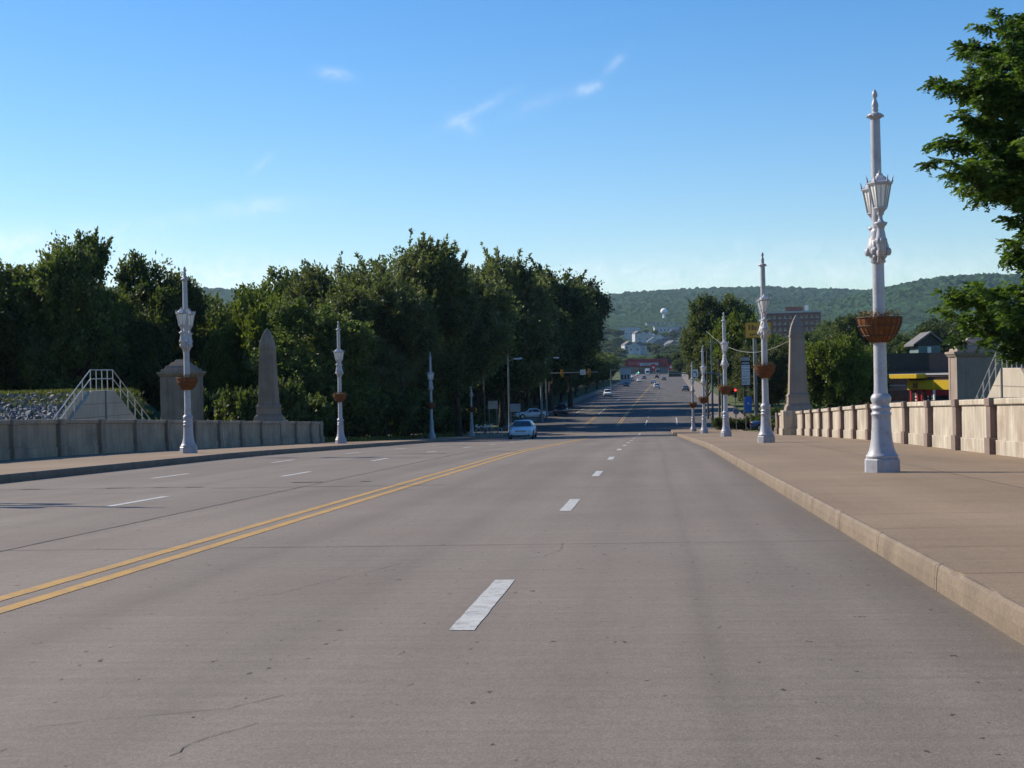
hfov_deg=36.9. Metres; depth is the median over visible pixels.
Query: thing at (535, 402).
shade tree
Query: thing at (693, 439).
kerb joint
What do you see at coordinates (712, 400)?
utility pole
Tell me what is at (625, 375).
shop
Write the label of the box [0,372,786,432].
ground
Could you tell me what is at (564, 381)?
broadleaf tree
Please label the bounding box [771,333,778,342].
broadleaf tree
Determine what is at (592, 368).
broadleaf tree
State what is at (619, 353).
distant tree
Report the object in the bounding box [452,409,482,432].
shrub
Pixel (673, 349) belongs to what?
distant tree
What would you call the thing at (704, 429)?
street lamp
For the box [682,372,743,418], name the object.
pavement
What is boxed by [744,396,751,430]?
blue board
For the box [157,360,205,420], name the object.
gate pylon
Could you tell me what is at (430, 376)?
street lamp
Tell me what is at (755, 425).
car
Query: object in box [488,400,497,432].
notice board
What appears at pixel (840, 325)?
broadleaf tree
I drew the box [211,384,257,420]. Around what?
shrub
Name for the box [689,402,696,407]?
hanging basket
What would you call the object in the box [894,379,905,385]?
window
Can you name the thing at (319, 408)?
shrub
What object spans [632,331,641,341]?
hillside house
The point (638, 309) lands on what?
hill
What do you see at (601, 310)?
shade tree
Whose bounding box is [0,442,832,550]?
road joint
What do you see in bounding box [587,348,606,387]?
shade tree
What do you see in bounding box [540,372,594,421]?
mast arm
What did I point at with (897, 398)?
window
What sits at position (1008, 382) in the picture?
flood wall stair
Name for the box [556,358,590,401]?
broadleaf tree
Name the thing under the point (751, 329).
shop sign
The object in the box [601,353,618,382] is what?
tree
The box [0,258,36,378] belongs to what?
broadleaf tree
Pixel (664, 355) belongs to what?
distant tree
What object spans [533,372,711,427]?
street
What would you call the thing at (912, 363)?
building
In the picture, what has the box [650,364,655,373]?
roadside sign
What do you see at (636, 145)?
sky
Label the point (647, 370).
lorry
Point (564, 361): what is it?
shade tree
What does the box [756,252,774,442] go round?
street lamp
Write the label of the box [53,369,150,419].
flood wall stair
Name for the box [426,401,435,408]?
hanging basket
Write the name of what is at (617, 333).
distant tree
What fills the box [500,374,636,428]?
pavement
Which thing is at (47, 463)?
sidewalk
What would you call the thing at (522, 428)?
car
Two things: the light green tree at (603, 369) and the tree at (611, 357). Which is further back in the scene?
the tree at (611, 357)
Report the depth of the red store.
929.25 m
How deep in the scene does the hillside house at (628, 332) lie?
2299.72 m
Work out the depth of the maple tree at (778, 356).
188.28 m
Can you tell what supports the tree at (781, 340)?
on the ground at (556, 399)
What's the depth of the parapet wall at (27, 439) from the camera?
65.66 m
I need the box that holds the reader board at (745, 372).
[741,357,750,429]
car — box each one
[508,420,536,438]
[513,408,548,418]
[554,404,567,415]
[603,389,611,396]
[653,383,659,388]
[750,416,774,430]
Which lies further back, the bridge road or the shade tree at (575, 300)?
the shade tree at (575, 300)
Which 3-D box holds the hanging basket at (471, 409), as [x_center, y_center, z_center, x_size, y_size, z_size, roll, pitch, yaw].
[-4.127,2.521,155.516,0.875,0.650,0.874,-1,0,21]
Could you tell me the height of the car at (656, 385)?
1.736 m
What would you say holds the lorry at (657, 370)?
on the street at (670, 399)
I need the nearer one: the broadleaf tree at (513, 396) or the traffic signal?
the traffic signal
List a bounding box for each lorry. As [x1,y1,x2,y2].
[645,368,649,374]
[655,368,659,374]
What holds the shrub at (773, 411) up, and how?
on the ground at (556, 399)
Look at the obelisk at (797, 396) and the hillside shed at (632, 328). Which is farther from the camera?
the hillside shed at (632, 328)
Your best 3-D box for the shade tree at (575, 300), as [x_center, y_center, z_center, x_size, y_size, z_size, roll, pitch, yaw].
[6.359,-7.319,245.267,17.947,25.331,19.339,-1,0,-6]
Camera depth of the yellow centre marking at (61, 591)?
16.80 m
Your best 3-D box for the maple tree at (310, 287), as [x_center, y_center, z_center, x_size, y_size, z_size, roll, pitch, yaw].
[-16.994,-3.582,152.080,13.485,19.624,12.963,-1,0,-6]
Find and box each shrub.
[39,374,104,390]
[156,406,208,420]
[203,386,220,419]
[206,389,236,419]
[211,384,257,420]
[278,377,308,415]
[281,407,316,421]
[305,391,334,426]
[323,412,335,436]
[327,387,389,436]
[327,423,371,436]
[378,387,449,438]
[391,424,428,435]
[420,405,455,433]
[427,420,454,433]
[450,401,493,428]
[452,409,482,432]
[711,416,722,429]
[729,417,744,429]
[739,418,749,429]
[747,416,754,428]
[750,412,773,420]
[770,408,780,415]
[771,415,774,430]
[810,401,827,408]
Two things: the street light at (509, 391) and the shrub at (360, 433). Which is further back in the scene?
the street light at (509, 391)
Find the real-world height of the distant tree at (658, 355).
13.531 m
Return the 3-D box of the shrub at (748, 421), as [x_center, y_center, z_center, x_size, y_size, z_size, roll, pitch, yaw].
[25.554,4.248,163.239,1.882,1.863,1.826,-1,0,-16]
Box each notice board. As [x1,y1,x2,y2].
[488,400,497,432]
[510,404,520,424]
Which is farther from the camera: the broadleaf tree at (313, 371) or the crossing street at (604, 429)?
the crossing street at (604, 429)
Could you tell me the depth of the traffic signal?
169.92 m
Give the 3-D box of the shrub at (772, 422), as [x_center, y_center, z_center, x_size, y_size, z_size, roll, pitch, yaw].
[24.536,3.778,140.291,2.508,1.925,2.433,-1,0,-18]
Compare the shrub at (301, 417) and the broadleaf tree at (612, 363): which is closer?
the shrub at (301, 417)
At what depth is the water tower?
2995.47 m
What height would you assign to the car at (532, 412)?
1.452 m
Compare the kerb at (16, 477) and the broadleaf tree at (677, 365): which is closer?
the kerb at (16, 477)
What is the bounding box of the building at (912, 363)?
[868,352,1023,403]
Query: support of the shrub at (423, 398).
on the ground at (556, 399)
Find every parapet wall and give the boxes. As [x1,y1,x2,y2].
[0,419,324,459]
[774,397,1023,457]
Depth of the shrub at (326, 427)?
112.33 m
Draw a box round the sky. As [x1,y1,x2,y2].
[0,0,1023,293]
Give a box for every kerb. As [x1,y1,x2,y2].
[0,432,508,482]
[671,429,1023,644]
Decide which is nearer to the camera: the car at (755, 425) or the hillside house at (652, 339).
the car at (755, 425)
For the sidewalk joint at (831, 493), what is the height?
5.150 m
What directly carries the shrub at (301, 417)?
on the ground at (556, 399)
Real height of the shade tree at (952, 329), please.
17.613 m
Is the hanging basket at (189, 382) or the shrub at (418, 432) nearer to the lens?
the hanging basket at (189, 382)
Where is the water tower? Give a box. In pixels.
[660,308,667,317]
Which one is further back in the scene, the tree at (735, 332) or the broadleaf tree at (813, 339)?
the broadleaf tree at (813, 339)
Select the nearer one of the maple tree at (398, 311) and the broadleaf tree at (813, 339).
the maple tree at (398, 311)
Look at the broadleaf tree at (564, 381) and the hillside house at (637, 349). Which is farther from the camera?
the hillside house at (637, 349)
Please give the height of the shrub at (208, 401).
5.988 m
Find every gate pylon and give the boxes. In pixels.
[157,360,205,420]
[945,337,1001,399]
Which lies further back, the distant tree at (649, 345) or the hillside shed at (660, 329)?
the hillside shed at (660, 329)
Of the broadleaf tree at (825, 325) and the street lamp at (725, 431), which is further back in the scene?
the broadleaf tree at (825, 325)
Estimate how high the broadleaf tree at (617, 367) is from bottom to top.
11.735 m
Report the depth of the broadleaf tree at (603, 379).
468.73 m
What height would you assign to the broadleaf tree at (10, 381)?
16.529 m
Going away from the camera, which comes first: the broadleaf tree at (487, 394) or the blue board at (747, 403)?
the blue board at (747, 403)
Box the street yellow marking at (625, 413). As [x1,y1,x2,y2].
[583,378,656,425]
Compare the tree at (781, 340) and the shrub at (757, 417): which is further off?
the tree at (781, 340)
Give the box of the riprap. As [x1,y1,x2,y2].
[0,391,118,419]
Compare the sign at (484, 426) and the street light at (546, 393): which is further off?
the street light at (546, 393)
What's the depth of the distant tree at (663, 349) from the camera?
1721.12 m
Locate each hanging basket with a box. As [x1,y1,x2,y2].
[176,373,197,389]
[332,392,346,401]
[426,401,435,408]
[467,406,474,411]
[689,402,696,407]
[698,396,708,403]
[718,384,732,393]
[752,361,775,377]
[856,308,902,342]
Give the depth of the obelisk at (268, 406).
93.24 m
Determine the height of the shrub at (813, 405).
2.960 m
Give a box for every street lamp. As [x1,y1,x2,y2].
[175,266,197,453]
[333,321,346,443]
[426,352,435,437]
[469,383,474,435]
[690,362,695,431]
[700,345,707,432]
[720,312,731,436]
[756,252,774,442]
[860,89,899,472]
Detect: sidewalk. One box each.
[0,433,504,474]
[672,429,1023,604]
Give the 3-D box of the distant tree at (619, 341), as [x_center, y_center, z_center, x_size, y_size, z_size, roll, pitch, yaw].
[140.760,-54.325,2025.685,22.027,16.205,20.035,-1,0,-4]
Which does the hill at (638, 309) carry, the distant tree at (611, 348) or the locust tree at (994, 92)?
the distant tree at (611, 348)
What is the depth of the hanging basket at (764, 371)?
57.51 m
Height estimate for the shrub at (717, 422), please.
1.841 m
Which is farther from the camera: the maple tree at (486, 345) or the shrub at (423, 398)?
the maple tree at (486, 345)
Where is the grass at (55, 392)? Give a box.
[0,387,465,441]
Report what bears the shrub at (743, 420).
on the ground at (556, 399)
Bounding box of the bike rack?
[476,428,501,436]
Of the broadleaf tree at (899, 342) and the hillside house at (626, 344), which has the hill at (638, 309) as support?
the hillside house at (626, 344)
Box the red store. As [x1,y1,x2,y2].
[626,358,667,374]
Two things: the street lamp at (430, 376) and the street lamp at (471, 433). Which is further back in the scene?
the street lamp at (471, 433)
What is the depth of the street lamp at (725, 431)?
88.54 m
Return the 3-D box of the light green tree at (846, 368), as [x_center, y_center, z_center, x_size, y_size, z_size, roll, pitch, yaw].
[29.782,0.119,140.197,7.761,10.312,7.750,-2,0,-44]
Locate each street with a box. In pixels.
[348,425,721,436]
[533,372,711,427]
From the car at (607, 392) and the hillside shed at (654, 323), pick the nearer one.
the car at (607, 392)
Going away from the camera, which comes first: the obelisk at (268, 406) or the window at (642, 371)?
the obelisk at (268, 406)
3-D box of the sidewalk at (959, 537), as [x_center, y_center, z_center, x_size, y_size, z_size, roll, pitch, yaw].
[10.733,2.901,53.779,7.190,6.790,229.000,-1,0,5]
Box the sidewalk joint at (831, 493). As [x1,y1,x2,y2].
[0,431,1021,572]
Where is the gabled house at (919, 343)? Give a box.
[904,331,945,352]
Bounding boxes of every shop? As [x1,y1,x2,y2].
[619,366,630,383]
[889,373,948,400]
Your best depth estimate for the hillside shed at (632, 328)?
2475.03 m
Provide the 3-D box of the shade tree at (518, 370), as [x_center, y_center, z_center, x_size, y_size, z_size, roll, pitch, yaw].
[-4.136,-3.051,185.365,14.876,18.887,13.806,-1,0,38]
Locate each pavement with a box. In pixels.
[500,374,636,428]
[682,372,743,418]
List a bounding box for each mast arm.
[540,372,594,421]
[610,369,627,390]
[669,372,722,416]
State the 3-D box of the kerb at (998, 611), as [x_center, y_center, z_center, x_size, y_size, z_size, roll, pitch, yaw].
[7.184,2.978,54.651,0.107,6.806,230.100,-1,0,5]
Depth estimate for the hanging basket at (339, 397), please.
89.60 m
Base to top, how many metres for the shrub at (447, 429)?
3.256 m
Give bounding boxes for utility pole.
[701,345,710,418]
[706,339,716,419]
[713,358,720,417]
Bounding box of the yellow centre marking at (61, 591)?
[0,436,597,612]
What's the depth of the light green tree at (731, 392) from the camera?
259.77 m
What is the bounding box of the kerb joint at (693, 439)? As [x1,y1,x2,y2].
[9,436,942,589]
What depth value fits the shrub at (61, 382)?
118.63 m
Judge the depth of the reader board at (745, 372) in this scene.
165.89 m
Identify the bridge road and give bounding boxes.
[0,431,1023,767]
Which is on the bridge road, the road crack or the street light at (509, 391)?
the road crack
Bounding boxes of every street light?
[483,369,485,432]
[506,355,521,431]
[545,357,558,418]
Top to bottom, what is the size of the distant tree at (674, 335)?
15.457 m
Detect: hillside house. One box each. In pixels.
[621,341,631,351]
[624,328,634,339]
[628,342,641,354]
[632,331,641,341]
[633,341,646,354]
[637,332,650,342]
[647,337,657,342]
[652,339,665,344]
[664,340,678,345]
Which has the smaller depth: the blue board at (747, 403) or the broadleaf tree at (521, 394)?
the blue board at (747, 403)
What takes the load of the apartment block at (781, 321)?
on the ground at (556, 399)
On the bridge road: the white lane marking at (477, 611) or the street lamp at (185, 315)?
the white lane marking at (477, 611)
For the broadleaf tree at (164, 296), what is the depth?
131.14 m
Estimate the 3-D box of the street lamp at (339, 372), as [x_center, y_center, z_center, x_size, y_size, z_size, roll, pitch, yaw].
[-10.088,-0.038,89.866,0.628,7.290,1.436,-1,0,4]
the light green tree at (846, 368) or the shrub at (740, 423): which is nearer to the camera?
the light green tree at (846, 368)
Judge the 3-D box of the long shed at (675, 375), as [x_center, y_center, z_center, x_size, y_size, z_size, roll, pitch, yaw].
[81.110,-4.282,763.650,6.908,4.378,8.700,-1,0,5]
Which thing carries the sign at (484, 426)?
on the sidewalk at (47, 463)
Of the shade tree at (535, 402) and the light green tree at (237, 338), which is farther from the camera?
the shade tree at (535, 402)
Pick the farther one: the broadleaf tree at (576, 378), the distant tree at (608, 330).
the distant tree at (608, 330)
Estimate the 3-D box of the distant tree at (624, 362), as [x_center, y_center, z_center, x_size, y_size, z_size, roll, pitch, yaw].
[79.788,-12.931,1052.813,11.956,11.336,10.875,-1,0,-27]
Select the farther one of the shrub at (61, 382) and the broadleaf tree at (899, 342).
the broadleaf tree at (899, 342)
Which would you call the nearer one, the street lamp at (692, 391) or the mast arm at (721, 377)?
the street lamp at (692, 391)
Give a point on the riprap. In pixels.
(9, 412)
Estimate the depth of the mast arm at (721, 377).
175.95 m
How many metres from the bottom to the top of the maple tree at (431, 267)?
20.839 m
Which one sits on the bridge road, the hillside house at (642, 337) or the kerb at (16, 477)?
the kerb at (16, 477)
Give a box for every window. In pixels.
[638,367,660,372]
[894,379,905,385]
[894,395,905,401]
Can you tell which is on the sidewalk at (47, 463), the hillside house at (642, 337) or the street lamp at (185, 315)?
the street lamp at (185, 315)
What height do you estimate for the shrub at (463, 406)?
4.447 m
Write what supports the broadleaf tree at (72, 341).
on the ground at (556, 399)
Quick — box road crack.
[0,439,653,754]
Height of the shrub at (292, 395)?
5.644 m
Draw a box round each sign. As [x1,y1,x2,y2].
[475,424,492,434]
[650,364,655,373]
[693,369,697,376]
[733,408,739,429]
[745,322,771,415]
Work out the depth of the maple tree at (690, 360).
284.53 m
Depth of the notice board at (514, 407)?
177.99 m
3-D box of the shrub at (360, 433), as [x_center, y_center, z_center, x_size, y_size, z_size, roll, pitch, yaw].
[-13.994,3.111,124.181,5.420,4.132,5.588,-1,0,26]
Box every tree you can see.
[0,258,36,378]
[0,263,60,390]
[4,226,134,390]
[75,287,174,399]
[110,248,210,409]
[174,291,245,393]
[196,282,301,392]
[235,262,332,306]
[243,295,379,420]
[282,251,355,345]
[306,256,446,436]
[328,228,488,391]
[388,377,450,435]
[405,263,522,435]
[446,380,485,406]
[447,280,540,429]
[462,389,498,408]
[467,241,562,426]
[487,387,519,410]
[487,389,499,404]
[512,389,525,399]
[519,301,579,409]
[522,369,575,409]
[525,258,606,410]
[533,390,538,404]
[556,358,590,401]
[565,269,615,406]
[572,350,599,396]
[577,352,610,392]
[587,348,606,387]
[591,353,615,388]
[599,341,612,351]
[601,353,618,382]
[602,328,615,333]
[604,346,624,352]
[605,354,615,370]
[607,359,620,379]
[610,348,628,357]
[611,330,623,336]
[611,337,625,346]
[621,357,630,366]
[644,342,656,352]
[650,344,664,353]
[652,353,673,363]
[653,353,668,364]
[658,344,676,353]
[665,332,680,337]
[666,346,682,352]
[670,351,690,379]
[677,315,717,395]
[679,291,757,404]
[704,307,773,415]
[715,375,742,399]
[727,336,788,407]
[733,379,761,411]
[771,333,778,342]
[774,333,810,346]
[785,339,838,406]
[787,329,873,407]
[804,318,835,338]
[804,331,824,346]
[821,313,871,348]
[855,343,893,404]
[869,330,931,353]
[906,311,967,351]
[913,7,1023,367]
[944,309,1019,349]
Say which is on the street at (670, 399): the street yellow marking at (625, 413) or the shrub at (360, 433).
the street yellow marking at (625, 413)
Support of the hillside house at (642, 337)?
on the hill at (638, 309)
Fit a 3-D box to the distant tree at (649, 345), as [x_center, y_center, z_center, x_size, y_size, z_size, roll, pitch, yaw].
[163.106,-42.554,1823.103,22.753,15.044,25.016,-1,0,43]
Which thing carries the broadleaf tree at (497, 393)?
on the ground at (556, 399)
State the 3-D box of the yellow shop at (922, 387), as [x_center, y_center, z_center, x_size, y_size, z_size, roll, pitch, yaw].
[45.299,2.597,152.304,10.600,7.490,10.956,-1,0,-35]
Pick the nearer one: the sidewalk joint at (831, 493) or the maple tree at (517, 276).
the sidewalk joint at (831, 493)
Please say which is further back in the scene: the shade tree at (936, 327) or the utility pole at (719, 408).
the shade tree at (936, 327)
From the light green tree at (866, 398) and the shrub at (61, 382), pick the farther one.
the light green tree at (866, 398)
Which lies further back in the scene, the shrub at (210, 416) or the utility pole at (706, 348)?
the utility pole at (706, 348)
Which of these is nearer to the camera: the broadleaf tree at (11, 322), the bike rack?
the broadleaf tree at (11, 322)
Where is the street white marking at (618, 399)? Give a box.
[562,384,677,424]
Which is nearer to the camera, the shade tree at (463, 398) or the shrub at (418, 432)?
the shrub at (418, 432)
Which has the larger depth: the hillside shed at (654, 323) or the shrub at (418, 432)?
the hillside shed at (654, 323)
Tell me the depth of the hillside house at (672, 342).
1775.94 m
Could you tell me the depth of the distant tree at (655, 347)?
1771.62 m
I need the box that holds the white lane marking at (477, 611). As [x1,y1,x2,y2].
[109,433,640,629]
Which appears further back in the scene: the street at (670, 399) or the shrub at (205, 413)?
the street at (670, 399)
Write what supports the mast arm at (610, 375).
on the ground at (556, 399)
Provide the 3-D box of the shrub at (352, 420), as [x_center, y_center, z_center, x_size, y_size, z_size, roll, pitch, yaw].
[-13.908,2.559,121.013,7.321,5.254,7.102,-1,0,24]
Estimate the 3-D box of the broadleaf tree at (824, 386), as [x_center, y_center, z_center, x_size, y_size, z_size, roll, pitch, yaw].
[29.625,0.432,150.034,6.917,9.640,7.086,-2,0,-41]
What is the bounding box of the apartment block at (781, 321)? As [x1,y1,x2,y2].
[766,305,821,340]
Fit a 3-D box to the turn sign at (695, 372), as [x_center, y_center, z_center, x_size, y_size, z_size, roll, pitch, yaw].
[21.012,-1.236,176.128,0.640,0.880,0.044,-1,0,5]
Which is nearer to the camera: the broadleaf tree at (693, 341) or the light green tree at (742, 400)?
the light green tree at (742, 400)
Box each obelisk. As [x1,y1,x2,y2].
[254,328,289,443]
[779,315,811,434]
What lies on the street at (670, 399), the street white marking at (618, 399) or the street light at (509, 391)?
the street white marking at (618, 399)
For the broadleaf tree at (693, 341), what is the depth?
252.77 m
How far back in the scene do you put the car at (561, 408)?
224.38 m
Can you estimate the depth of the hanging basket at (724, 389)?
88.39 m
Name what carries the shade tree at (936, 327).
on the ground at (556, 399)
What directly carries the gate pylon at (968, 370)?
on the ground at (556, 399)
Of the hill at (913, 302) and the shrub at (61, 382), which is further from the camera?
the hill at (913, 302)
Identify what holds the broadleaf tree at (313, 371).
on the ground at (556, 399)
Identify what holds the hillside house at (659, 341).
on the hill at (638, 309)
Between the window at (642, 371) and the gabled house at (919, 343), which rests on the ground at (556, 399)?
the gabled house at (919, 343)
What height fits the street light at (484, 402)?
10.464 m
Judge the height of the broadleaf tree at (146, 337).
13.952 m
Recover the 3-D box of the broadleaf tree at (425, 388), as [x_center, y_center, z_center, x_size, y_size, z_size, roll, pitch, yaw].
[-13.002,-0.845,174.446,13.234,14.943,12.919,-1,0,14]
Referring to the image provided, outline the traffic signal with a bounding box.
[734,388,736,418]
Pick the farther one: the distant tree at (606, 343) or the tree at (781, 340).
the distant tree at (606, 343)
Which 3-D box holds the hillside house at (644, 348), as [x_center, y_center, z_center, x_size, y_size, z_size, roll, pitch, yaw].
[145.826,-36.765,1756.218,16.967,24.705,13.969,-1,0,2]
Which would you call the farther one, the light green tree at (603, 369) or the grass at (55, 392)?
the light green tree at (603, 369)
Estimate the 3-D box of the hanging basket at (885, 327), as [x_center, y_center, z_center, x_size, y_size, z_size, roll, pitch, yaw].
[6.883,-1.097,28.791,0.875,0.650,0.874,-1,0,38]
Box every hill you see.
[105,285,895,371]
[800,272,1023,337]
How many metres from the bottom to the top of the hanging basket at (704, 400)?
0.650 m
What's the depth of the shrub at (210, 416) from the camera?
109.25 m
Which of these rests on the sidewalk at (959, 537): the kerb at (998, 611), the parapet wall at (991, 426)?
the parapet wall at (991, 426)
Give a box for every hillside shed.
[619,327,640,330]
[645,322,675,325]
[653,326,679,332]
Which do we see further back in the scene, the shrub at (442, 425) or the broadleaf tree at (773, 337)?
the broadleaf tree at (773, 337)
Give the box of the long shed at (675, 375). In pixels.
[668,371,681,376]
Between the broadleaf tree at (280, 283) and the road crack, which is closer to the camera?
the road crack
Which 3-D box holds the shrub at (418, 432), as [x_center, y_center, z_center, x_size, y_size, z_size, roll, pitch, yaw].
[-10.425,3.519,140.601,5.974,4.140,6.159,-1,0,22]
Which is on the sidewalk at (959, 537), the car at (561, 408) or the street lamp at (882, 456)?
the street lamp at (882, 456)
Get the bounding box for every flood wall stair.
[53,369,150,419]
[975,344,1023,398]
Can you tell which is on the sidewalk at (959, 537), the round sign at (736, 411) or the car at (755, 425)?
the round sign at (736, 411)
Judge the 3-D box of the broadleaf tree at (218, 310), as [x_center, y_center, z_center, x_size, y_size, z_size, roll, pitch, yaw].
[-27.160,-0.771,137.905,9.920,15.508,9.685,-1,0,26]

